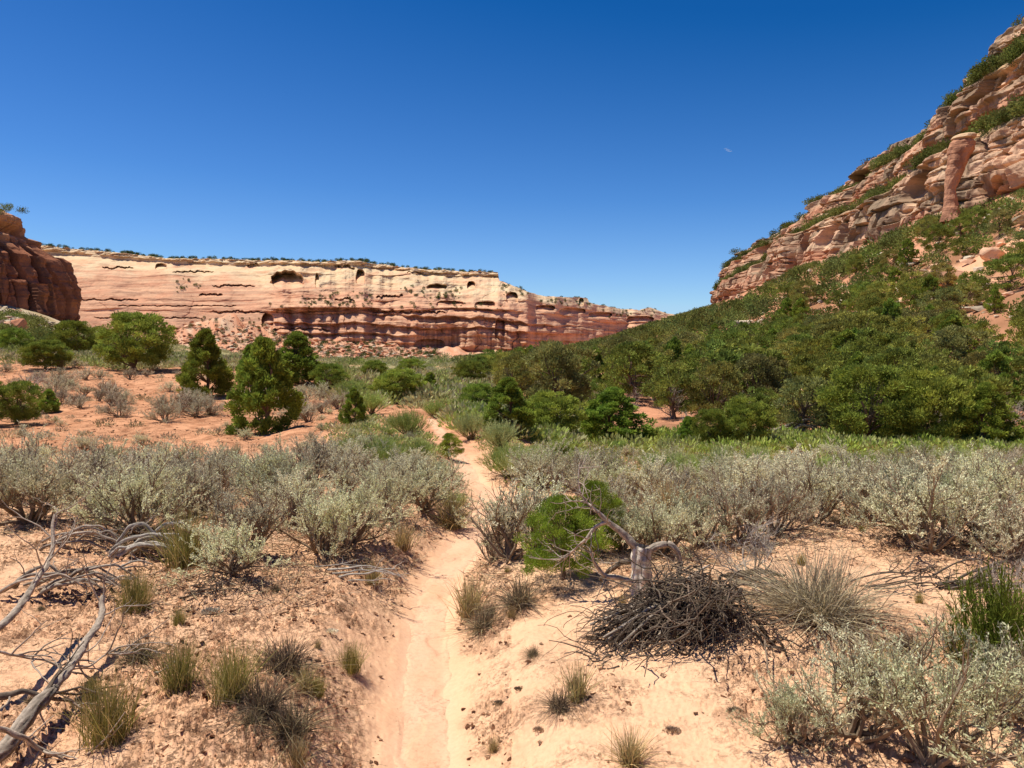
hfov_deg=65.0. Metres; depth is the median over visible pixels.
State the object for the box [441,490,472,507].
rabbitbrush
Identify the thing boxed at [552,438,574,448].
rabbitbrush
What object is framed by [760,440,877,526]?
sagebrush
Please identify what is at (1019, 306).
juniper tree
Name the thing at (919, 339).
juniper tree
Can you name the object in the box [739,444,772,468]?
rabbitbrush
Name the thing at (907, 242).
juniper tree
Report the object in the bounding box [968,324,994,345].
juniper tree
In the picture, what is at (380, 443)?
rabbitbrush
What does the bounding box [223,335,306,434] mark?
juniper tree
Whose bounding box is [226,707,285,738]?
grass tuft
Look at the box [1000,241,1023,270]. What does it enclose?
juniper tree
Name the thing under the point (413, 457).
sagebrush
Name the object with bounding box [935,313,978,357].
juniper tree
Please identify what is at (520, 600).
grass tuft
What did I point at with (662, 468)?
sagebrush
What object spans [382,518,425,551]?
grass tuft
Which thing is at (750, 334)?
juniper tree
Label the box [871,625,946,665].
sagebrush
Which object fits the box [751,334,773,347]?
juniper tree
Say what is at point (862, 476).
sagebrush
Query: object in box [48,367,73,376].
sagebrush
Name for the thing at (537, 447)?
rabbitbrush
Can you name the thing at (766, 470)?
sagebrush
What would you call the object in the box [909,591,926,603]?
grass tuft
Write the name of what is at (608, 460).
rabbitbrush
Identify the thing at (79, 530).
dead log
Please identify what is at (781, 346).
juniper tree
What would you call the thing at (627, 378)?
juniper tree
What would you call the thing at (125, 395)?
sagebrush
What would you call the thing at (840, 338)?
juniper tree
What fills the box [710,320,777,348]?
juniper tree
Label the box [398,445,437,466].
sagebrush
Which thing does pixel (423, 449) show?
rabbitbrush
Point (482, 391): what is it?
juniper tree
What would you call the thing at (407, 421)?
rabbitbrush
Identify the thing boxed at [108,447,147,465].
sagebrush
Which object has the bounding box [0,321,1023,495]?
ground cover
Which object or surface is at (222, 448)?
sagebrush
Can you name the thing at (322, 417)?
sagebrush
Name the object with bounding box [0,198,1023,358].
rubble
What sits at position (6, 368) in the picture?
sagebrush
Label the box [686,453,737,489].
sagebrush
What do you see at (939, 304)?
juniper tree
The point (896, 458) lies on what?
sagebrush
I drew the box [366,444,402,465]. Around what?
rabbitbrush
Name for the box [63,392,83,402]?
sagebrush
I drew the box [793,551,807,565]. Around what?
grass tuft
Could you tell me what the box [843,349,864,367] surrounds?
juniper tree
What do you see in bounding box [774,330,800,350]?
juniper tree
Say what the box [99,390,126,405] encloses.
sagebrush
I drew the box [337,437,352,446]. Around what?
rabbitbrush
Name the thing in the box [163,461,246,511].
sagebrush
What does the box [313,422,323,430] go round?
sagebrush
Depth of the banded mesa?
739.01 m
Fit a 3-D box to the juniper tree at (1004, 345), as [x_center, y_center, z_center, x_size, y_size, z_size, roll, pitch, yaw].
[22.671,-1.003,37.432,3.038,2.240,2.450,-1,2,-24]
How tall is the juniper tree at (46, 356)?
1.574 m
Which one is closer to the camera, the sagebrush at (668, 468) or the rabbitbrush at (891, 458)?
the sagebrush at (668, 468)
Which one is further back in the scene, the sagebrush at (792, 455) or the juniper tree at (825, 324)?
the juniper tree at (825, 324)
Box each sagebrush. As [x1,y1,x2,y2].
[0,363,17,371]
[0,419,102,526]
[0,439,66,504]
[1,437,56,466]
[5,437,70,474]
[13,429,28,436]
[25,370,47,379]
[39,376,69,392]
[44,373,62,383]
[47,415,60,421]
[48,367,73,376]
[48,436,145,493]
[50,440,217,538]
[51,436,138,497]
[53,387,74,404]
[54,419,68,426]
[55,372,81,383]
[57,377,77,388]
[63,378,81,387]
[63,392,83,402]
[65,393,98,408]
[66,358,86,367]
[68,428,101,451]
[69,435,125,460]
[72,366,103,380]
[72,383,95,395]
[74,451,198,514]
[91,368,112,378]
[91,385,108,400]
[93,395,143,417]
[94,380,115,390]
[94,388,121,400]
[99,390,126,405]
[103,380,122,392]
[107,441,160,465]
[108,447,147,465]
[110,390,137,403]
[119,368,141,379]
[120,437,210,486]
[120,444,154,459]
[125,443,250,523]
[127,444,205,481]
[129,430,150,444]
[141,369,153,375]
[141,398,182,424]
[145,391,181,409]
[155,513,300,586]
[156,380,179,391]
[156,436,210,465]
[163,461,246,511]
[170,387,197,408]
[171,394,222,416]
[173,386,212,403]
[184,389,215,407]
[184,394,229,414]
[194,443,252,486]
[197,478,294,555]
[200,447,254,496]
[202,438,252,480]
[225,444,330,495]
[226,442,248,457]
[228,432,311,498]
[228,453,354,517]
[234,428,254,439]
[236,443,291,474]
[237,466,349,533]
[256,468,397,557]
[257,442,277,451]
[263,443,307,467]
[273,404,308,417]
[283,431,352,481]
[293,383,322,400]
[293,434,337,471]
[298,439,312,448]
[299,403,319,421]
[299,435,332,461]
[300,463,421,547]
[302,430,319,439]
[307,380,337,394]
[310,434,374,473]
[311,399,330,412]
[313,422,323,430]
[314,390,325,398]
[315,414,327,420]
[321,441,396,499]
[326,390,348,408]
[337,444,388,485]
[342,428,382,455]
[350,452,433,523]
[350,453,412,491]
[366,449,438,494]
[368,439,400,459]
[379,444,433,477]
[388,454,482,529]
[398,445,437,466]
[407,432,420,439]
[423,448,477,501]
[457,470,567,562]
[466,462,613,545]
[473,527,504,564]
[502,435,584,488]
[536,447,610,489]
[537,447,596,492]
[564,450,637,502]
[588,442,640,476]
[594,479,673,556]
[604,466,661,516]
[614,447,697,494]
[619,444,638,456]
[620,484,717,557]
[632,450,648,462]
[635,461,682,490]
[637,462,726,509]
[641,457,676,494]
[648,479,769,552]
[652,441,685,458]
[667,456,709,491]
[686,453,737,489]
[693,448,782,501]
[696,446,739,470]
[696,474,795,545]
[698,453,802,508]
[719,461,827,549]
[721,455,770,484]
[726,664,848,756]
[752,613,1005,757]
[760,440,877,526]
[762,444,837,497]
[770,450,812,470]
[779,455,828,500]
[785,446,807,458]
[805,453,848,480]
[814,436,849,457]
[817,446,936,520]
[819,446,902,501]
[826,604,1023,767]
[834,453,1002,536]
[857,445,1016,553]
[864,449,885,463]
[867,444,920,476]
[874,444,960,513]
[887,437,938,461]
[895,452,957,482]
[898,453,959,484]
[907,612,1023,726]
[910,456,959,469]
[911,447,1023,544]
[928,441,984,469]
[933,447,1023,506]
[944,484,1023,571]
[952,441,1023,511]
[975,445,1003,456]
[981,449,1023,484]
[981,449,1023,498]
[981,451,1023,485]
[1002,447,1023,461]
[1006,443,1023,456]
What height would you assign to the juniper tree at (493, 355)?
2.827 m
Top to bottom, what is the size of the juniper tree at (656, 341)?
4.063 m
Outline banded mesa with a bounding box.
[41,246,673,351]
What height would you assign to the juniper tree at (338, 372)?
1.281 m
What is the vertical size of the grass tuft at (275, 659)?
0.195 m
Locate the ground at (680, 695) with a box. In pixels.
[0,191,1023,767]
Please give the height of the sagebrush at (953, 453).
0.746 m
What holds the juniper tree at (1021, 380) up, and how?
on the ground at (680, 695)
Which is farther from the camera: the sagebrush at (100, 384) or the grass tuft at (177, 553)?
the sagebrush at (100, 384)
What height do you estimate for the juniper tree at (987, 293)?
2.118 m
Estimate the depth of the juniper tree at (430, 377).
30.65 m
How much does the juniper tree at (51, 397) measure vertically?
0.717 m
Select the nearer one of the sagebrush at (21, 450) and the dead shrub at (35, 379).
the sagebrush at (21, 450)
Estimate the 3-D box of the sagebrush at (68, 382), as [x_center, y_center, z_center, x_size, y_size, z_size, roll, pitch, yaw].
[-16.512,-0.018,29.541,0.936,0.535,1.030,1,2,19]
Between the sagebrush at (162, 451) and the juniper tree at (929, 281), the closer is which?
the sagebrush at (162, 451)
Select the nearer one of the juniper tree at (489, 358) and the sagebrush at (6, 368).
the sagebrush at (6, 368)
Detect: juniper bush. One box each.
[512,493,613,580]
[569,480,626,550]
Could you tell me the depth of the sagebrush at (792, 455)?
8.78 m
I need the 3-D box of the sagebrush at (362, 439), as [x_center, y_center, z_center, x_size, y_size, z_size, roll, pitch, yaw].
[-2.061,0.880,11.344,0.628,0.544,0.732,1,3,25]
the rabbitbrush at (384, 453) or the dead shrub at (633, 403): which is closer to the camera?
the rabbitbrush at (384, 453)
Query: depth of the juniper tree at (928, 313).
56.24 m
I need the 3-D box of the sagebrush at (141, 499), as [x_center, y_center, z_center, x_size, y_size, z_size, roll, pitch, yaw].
[-2.754,0.764,6.014,1.026,0.770,0.997,1,2,14]
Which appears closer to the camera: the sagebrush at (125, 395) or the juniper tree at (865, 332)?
the sagebrush at (125, 395)
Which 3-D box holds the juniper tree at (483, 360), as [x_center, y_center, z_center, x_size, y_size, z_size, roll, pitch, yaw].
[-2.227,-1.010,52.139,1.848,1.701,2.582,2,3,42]
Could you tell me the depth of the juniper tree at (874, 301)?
80.95 m
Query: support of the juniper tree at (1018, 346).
on the ground at (680, 695)
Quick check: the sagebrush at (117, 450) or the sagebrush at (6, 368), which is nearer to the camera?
the sagebrush at (117, 450)
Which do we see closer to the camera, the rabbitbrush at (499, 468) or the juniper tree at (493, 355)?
the rabbitbrush at (499, 468)
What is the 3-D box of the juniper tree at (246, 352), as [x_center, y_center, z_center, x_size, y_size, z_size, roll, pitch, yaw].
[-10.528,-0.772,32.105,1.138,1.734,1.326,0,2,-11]
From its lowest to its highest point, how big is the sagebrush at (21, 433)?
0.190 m
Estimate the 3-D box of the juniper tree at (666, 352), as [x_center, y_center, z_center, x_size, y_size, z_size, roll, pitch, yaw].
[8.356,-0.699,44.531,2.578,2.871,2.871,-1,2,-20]
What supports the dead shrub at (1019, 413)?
on the ground at (680, 695)
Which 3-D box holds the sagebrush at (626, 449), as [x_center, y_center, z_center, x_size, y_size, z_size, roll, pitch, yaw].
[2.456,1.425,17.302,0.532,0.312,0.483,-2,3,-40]
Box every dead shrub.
[2,357,51,390]
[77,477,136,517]
[625,389,642,411]
[649,385,686,420]
[699,508,783,599]
[968,550,1023,605]
[1008,395,1023,422]
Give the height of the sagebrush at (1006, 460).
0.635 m
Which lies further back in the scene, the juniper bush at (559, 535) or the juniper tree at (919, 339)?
the juniper tree at (919, 339)
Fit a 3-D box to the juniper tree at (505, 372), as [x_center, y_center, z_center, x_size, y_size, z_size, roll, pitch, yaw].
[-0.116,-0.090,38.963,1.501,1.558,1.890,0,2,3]
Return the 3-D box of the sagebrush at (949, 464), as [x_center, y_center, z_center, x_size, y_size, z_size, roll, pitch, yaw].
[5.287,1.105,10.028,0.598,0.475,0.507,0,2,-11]
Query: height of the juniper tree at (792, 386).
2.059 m
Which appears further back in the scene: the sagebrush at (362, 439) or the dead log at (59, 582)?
the sagebrush at (362, 439)
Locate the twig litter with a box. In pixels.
[0,443,1023,651]
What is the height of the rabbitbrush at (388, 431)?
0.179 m
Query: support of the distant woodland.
on the ground at (680, 695)
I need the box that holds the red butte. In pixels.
[0,210,81,320]
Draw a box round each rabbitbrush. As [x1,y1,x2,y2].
[325,364,357,380]
[328,376,372,392]
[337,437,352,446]
[359,389,397,414]
[362,434,408,455]
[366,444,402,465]
[382,408,433,434]
[383,427,395,435]
[404,439,438,455]
[421,398,448,417]
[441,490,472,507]
[446,411,494,440]
[473,418,525,449]
[475,439,531,476]
[490,444,539,462]
[495,443,556,475]
[528,443,558,461]
[545,441,569,451]
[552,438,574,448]
[557,448,588,471]
[590,453,620,469]
[611,437,632,445]
[634,452,666,467]
[639,451,695,475]
[659,449,695,465]
[670,455,709,475]
[695,444,738,467]
[735,445,773,459]
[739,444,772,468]
[802,449,863,471]
[836,447,877,464]
[858,448,890,459]
[876,453,908,468]
[880,448,895,457]
[916,442,931,452]
[928,450,941,459]
[935,442,976,457]
[956,448,984,459]
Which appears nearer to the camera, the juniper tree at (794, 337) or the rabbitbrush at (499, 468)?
the rabbitbrush at (499, 468)
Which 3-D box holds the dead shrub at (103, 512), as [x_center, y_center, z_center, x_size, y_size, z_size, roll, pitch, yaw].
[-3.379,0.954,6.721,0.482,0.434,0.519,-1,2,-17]
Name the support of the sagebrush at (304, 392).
on the ground at (680, 695)
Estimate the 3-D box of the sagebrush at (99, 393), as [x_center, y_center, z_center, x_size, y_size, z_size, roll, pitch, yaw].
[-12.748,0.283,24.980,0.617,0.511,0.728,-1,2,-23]
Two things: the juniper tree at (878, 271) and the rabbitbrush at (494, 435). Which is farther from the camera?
the juniper tree at (878, 271)
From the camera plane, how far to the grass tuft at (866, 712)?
3.20 m
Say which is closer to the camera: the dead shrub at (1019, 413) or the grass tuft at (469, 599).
the grass tuft at (469, 599)
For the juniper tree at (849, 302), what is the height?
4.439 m
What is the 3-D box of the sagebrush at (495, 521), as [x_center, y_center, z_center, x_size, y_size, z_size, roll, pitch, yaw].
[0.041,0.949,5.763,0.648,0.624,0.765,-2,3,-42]
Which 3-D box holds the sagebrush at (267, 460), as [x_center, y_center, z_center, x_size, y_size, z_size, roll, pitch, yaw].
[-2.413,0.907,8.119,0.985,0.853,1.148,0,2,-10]
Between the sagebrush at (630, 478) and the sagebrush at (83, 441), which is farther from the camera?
the sagebrush at (83, 441)
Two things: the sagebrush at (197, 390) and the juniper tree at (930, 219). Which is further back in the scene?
the juniper tree at (930, 219)
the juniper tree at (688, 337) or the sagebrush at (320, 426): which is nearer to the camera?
the sagebrush at (320, 426)
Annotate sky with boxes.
[0,0,1023,313]
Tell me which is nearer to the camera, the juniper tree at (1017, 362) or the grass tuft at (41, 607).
the grass tuft at (41, 607)
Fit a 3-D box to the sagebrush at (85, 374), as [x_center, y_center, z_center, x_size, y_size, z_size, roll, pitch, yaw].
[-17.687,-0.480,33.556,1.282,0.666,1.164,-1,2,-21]
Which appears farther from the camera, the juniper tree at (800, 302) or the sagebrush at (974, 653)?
the juniper tree at (800, 302)
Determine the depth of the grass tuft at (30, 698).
3.40 m
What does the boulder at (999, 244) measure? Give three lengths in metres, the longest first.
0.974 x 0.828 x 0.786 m
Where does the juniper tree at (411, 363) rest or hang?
on the ground at (680, 695)
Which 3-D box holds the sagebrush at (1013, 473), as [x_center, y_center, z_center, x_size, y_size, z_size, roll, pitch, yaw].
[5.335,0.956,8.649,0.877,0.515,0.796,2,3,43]
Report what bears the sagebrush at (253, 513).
on the ground at (680, 695)
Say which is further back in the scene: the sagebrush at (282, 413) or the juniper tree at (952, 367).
the juniper tree at (952, 367)
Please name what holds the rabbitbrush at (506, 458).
on the ground at (680, 695)
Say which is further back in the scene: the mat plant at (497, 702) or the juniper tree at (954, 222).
the juniper tree at (954, 222)
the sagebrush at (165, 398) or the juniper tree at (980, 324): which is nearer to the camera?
the sagebrush at (165, 398)
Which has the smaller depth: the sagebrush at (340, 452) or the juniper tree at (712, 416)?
the sagebrush at (340, 452)
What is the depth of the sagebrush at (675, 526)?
5.57 m
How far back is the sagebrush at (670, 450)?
14.52 m
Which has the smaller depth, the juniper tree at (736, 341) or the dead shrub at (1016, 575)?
the dead shrub at (1016, 575)
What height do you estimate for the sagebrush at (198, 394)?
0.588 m
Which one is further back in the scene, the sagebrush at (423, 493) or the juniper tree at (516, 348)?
the juniper tree at (516, 348)
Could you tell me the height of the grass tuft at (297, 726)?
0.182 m
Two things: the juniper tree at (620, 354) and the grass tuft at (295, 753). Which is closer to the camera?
the grass tuft at (295, 753)
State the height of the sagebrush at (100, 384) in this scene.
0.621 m
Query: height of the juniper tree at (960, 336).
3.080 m
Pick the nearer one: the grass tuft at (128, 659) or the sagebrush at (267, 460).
the grass tuft at (128, 659)
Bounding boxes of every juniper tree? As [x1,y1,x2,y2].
[0,327,34,349]
[0,379,52,424]
[15,339,75,369]
[38,388,60,413]
[44,319,98,351]
[92,310,178,371]
[175,328,234,395]
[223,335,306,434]
[235,344,258,379]
[268,330,320,384]
[308,363,350,388]
[337,387,369,423]
[359,360,387,374]
[366,367,427,399]
[396,358,426,372]
[422,372,439,386]
[439,433,464,458]
[451,360,487,379]
[457,383,493,404]
[467,356,493,378]
[477,348,503,368]
[479,376,537,430]
[480,355,496,369]
[490,354,539,387]
[492,350,546,396]
[492,351,509,370]
[495,368,524,384]
[502,346,541,372]
[522,339,600,404]
[526,389,589,432]
[540,351,596,384]
[578,386,658,440]
[580,378,621,402]
[583,347,612,386]
[592,334,638,377]
[595,343,611,361]
[599,340,672,400]
[604,369,639,386]
[607,358,646,394]
[634,346,676,383]
[642,360,701,418]
[645,344,681,374]
[652,336,670,346]
[657,331,704,346]
[663,336,681,360]
[667,355,707,398]
[671,375,717,407]
[673,341,686,356]
[673,416,694,438]
[674,337,748,404]
[679,331,705,335]
[683,343,694,371]
[684,338,719,350]
[684,359,747,413]
[690,408,731,442]
[700,342,791,397]
[705,334,717,340]
[708,322,718,334]
[708,337,774,391]
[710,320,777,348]
[720,396,779,440]
[732,327,764,339]
[732,386,788,424]
[734,351,792,401]
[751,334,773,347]
[761,321,779,332]
[762,312,790,325]
[765,328,781,340]
[768,316,802,331]
[768,340,808,367]
[771,297,798,318]
[771,393,811,423]
[773,375,836,428]
[774,281,803,299]
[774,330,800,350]
[778,353,831,405]
[780,327,803,339]
[782,333,813,371]
[786,336,838,376]
[787,293,809,313]
[788,314,812,326]
[789,279,823,303]
[791,297,810,322]
[796,322,817,335]
[796,364,847,414]
[804,315,824,329]
[806,330,846,359]
[810,310,858,335]
[810,316,869,343]
[814,362,935,437]
[821,343,902,366]
[823,290,854,311]
[825,328,857,367]
[833,310,895,344]
[835,378,888,426]
[836,327,899,365]
[841,281,882,311]
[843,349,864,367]
[844,254,867,274]
[844,281,863,300]
[852,306,903,326]
[854,287,891,311]
[854,292,911,311]
[860,263,896,282]
[862,279,895,301]
[862,346,932,373]
[863,331,923,354]
[870,297,914,337]
[876,338,951,378]
[879,248,902,273]
[879,340,921,359]
[881,366,980,439]
[883,267,902,292]
[883,314,930,343]
[891,308,913,322]
[894,270,923,299]
[895,237,919,269]
[896,277,933,301]
[900,350,953,373]
[902,309,939,334]
[903,333,940,349]
[907,274,940,312]
[914,215,943,238]
[914,223,952,251]
[916,286,969,311]
[917,358,976,392]
[920,299,966,316]
[920,324,996,363]
[922,262,958,288]
[925,303,934,330]
[928,309,971,337]
[928,365,944,411]
[930,308,976,328]
[931,364,1014,429]
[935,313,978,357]
[948,234,978,258]
[949,215,977,236]
[952,381,1023,443]
[953,269,983,297]
[953,282,984,306]
[956,350,1013,381]
[958,205,993,234]
[964,320,1006,349]
[966,349,1023,415]
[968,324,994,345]
[969,338,1023,375]
[970,253,1023,291]
[978,288,1003,309]
[983,286,1005,313]
[986,208,1016,236]
[999,229,1023,254]
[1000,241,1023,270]
[1003,372,1023,411]
[1004,309,1023,348]
[1007,336,1023,366]
[1009,302,1022,323]
[1009,355,1023,392]
[1014,293,1023,317]
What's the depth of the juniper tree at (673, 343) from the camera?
49.40 m
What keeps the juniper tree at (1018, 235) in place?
on the ground at (680, 695)
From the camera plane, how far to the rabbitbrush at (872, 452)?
14.07 m
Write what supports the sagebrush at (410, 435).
on the ground at (680, 695)
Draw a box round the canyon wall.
[709,18,1023,303]
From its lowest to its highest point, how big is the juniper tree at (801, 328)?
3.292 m
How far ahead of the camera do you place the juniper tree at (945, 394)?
20.48 m
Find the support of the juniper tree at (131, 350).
on the ground at (680, 695)
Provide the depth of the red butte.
184.26 m
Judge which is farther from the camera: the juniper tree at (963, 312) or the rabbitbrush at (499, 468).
the juniper tree at (963, 312)
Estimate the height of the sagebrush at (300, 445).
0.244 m
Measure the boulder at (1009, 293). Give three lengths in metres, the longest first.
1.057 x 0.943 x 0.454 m
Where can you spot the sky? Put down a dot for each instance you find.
(616, 153)
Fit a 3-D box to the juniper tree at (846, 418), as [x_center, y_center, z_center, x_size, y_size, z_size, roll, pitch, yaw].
[9.612,0.608,21.671,3.026,2.412,3.209,-1,3,-29]
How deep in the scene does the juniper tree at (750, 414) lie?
19.31 m
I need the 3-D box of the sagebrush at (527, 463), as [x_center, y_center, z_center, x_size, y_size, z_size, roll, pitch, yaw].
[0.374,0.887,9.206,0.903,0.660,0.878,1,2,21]
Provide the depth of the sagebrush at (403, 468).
8.13 m
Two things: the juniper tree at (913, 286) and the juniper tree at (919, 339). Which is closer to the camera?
the juniper tree at (919, 339)
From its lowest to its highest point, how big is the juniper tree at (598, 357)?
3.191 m
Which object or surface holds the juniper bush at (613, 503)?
on the ground at (680, 695)
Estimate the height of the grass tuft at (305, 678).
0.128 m
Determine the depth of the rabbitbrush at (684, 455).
12.34 m
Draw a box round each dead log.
[0,541,167,595]
[38,523,133,552]
[104,560,151,578]
[108,515,191,559]
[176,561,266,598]
[315,557,410,592]
[726,563,805,595]
[772,413,825,432]
[851,545,975,598]
[932,535,1023,591]
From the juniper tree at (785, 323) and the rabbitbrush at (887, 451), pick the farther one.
the juniper tree at (785, 323)
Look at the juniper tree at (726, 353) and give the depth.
33.26 m
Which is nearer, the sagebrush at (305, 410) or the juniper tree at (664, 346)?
the sagebrush at (305, 410)
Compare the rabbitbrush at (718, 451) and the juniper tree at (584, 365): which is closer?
the rabbitbrush at (718, 451)
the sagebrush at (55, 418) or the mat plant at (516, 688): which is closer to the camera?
the mat plant at (516, 688)
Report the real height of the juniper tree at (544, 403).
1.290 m
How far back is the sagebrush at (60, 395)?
24.28 m
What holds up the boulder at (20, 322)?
on the ground at (680, 695)
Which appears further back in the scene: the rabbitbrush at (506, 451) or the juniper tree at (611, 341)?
the juniper tree at (611, 341)
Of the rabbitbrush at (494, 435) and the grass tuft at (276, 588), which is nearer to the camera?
the grass tuft at (276, 588)
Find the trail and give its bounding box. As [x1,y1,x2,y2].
[393,418,500,767]
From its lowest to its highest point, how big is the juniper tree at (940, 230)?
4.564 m
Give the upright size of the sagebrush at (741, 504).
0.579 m
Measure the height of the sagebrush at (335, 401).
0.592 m
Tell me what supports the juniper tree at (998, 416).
on the ground at (680, 695)
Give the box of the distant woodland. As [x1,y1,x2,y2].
[0,13,1023,370]
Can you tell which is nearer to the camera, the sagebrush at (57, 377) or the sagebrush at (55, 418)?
the sagebrush at (55, 418)
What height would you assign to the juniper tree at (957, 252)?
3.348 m
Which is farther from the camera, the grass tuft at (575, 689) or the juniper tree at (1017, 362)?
the juniper tree at (1017, 362)
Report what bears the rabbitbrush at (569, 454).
on the ground at (680, 695)
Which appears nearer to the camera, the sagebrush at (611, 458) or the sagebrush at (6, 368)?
the sagebrush at (611, 458)
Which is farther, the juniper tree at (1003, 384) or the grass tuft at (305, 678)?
the juniper tree at (1003, 384)
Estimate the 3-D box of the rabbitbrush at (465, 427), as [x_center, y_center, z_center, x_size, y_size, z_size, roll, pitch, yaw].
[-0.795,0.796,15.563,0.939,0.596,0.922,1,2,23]
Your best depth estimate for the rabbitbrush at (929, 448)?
17.53 m
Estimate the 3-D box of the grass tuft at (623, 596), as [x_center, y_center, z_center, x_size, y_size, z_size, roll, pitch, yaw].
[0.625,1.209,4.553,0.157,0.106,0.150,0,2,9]
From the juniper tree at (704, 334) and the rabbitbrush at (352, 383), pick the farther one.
the juniper tree at (704, 334)
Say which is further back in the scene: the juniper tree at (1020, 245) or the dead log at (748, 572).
the juniper tree at (1020, 245)
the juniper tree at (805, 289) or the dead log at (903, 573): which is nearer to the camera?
the dead log at (903, 573)
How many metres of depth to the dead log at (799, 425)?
24.76 m
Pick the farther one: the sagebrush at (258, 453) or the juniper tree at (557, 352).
the juniper tree at (557, 352)
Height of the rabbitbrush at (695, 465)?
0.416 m
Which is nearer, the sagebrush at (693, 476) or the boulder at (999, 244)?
the sagebrush at (693, 476)
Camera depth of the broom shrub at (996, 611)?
3.34 m
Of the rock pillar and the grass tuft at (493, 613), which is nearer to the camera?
the grass tuft at (493, 613)
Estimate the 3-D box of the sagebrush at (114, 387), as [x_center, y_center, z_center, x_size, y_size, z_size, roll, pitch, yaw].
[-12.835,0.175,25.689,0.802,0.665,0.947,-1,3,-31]
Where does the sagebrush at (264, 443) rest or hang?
on the ground at (680, 695)
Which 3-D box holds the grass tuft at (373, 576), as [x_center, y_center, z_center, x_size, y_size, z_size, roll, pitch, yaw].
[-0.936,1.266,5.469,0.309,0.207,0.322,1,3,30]
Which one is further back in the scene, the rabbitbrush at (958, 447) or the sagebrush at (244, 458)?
the rabbitbrush at (958, 447)
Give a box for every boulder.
[11,318,26,328]
[736,320,753,327]
[928,266,968,286]
[963,255,974,258]
[979,247,1004,261]
[996,242,1006,246]
[1002,291,1014,296]
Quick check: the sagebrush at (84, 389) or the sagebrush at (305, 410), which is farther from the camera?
the sagebrush at (84, 389)
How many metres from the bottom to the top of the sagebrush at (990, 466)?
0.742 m
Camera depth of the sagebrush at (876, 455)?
12.95 m
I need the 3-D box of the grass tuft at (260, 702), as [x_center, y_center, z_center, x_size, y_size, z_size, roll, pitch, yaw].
[-0.969,1.182,3.064,0.724,0.172,0.678,1,2,22]
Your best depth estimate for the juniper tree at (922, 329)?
51.81 m
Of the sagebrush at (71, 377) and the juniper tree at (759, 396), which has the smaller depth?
the juniper tree at (759, 396)
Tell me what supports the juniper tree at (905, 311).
on the ground at (680, 695)
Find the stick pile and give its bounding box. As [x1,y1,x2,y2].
[544,534,855,683]
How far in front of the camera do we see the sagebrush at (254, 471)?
7.54 m
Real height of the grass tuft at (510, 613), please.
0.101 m
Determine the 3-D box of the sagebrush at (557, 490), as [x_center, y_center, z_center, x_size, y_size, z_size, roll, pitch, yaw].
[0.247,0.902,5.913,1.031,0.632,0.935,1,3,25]
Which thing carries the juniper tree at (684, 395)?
on the ground at (680, 695)
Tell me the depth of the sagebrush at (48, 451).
11.12 m
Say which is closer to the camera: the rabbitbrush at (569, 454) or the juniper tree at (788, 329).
the rabbitbrush at (569, 454)
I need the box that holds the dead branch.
[0,477,179,767]
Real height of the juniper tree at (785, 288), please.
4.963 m
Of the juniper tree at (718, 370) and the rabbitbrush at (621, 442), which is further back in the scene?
the juniper tree at (718, 370)
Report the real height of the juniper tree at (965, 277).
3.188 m
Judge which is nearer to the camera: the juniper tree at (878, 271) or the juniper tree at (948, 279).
the juniper tree at (948, 279)
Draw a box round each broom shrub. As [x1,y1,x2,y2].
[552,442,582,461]
[923,556,1023,697]
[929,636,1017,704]
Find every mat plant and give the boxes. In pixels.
[200,606,223,614]
[325,628,338,634]
[492,699,503,706]
[514,686,522,690]
[533,726,543,732]
[663,725,680,733]
[726,706,742,713]
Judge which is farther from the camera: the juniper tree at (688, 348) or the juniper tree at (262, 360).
the juniper tree at (688, 348)
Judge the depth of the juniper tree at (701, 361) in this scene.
40.76 m
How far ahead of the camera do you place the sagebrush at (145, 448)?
10.65 m
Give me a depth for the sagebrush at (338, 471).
8.10 m
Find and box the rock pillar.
[939,132,976,223]
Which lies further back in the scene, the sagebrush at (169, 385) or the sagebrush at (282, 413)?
the sagebrush at (169, 385)
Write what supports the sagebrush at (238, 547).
on the ground at (680, 695)
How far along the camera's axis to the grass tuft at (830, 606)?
4.13 m
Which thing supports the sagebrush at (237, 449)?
on the ground at (680, 695)
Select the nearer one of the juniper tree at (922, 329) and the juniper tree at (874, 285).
the juniper tree at (922, 329)
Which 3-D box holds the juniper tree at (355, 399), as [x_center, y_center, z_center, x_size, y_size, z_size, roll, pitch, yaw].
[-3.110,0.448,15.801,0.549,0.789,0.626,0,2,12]
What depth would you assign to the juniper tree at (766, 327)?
99.73 m
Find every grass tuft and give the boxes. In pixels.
[18,694,32,704]
[32,603,48,610]
[44,656,158,754]
[51,354,66,367]
[74,670,106,701]
[88,630,200,680]
[100,563,163,614]
[127,632,221,697]
[133,503,233,571]
[155,667,371,755]
[168,605,190,625]
[189,634,293,708]
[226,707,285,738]
[227,628,360,696]
[227,689,385,767]
[264,725,331,767]
[271,582,289,593]
[282,662,335,698]
[305,673,331,698]
[312,638,322,648]
[328,637,372,675]
[353,556,390,585]
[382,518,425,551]
[423,486,484,530]
[428,570,497,620]
[434,599,506,654]
[450,572,556,630]
[467,600,499,622]
[476,733,504,755]
[500,605,518,619]
[514,645,550,661]
[514,681,592,727]
[543,651,610,704]
[576,718,680,767]
[595,529,1006,721]
[609,588,629,603]
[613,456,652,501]
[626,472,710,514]
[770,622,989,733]
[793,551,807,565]
[818,618,868,644]
[827,512,850,523]
[828,698,886,723]
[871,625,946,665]
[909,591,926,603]
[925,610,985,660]
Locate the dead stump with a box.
[524,446,708,605]

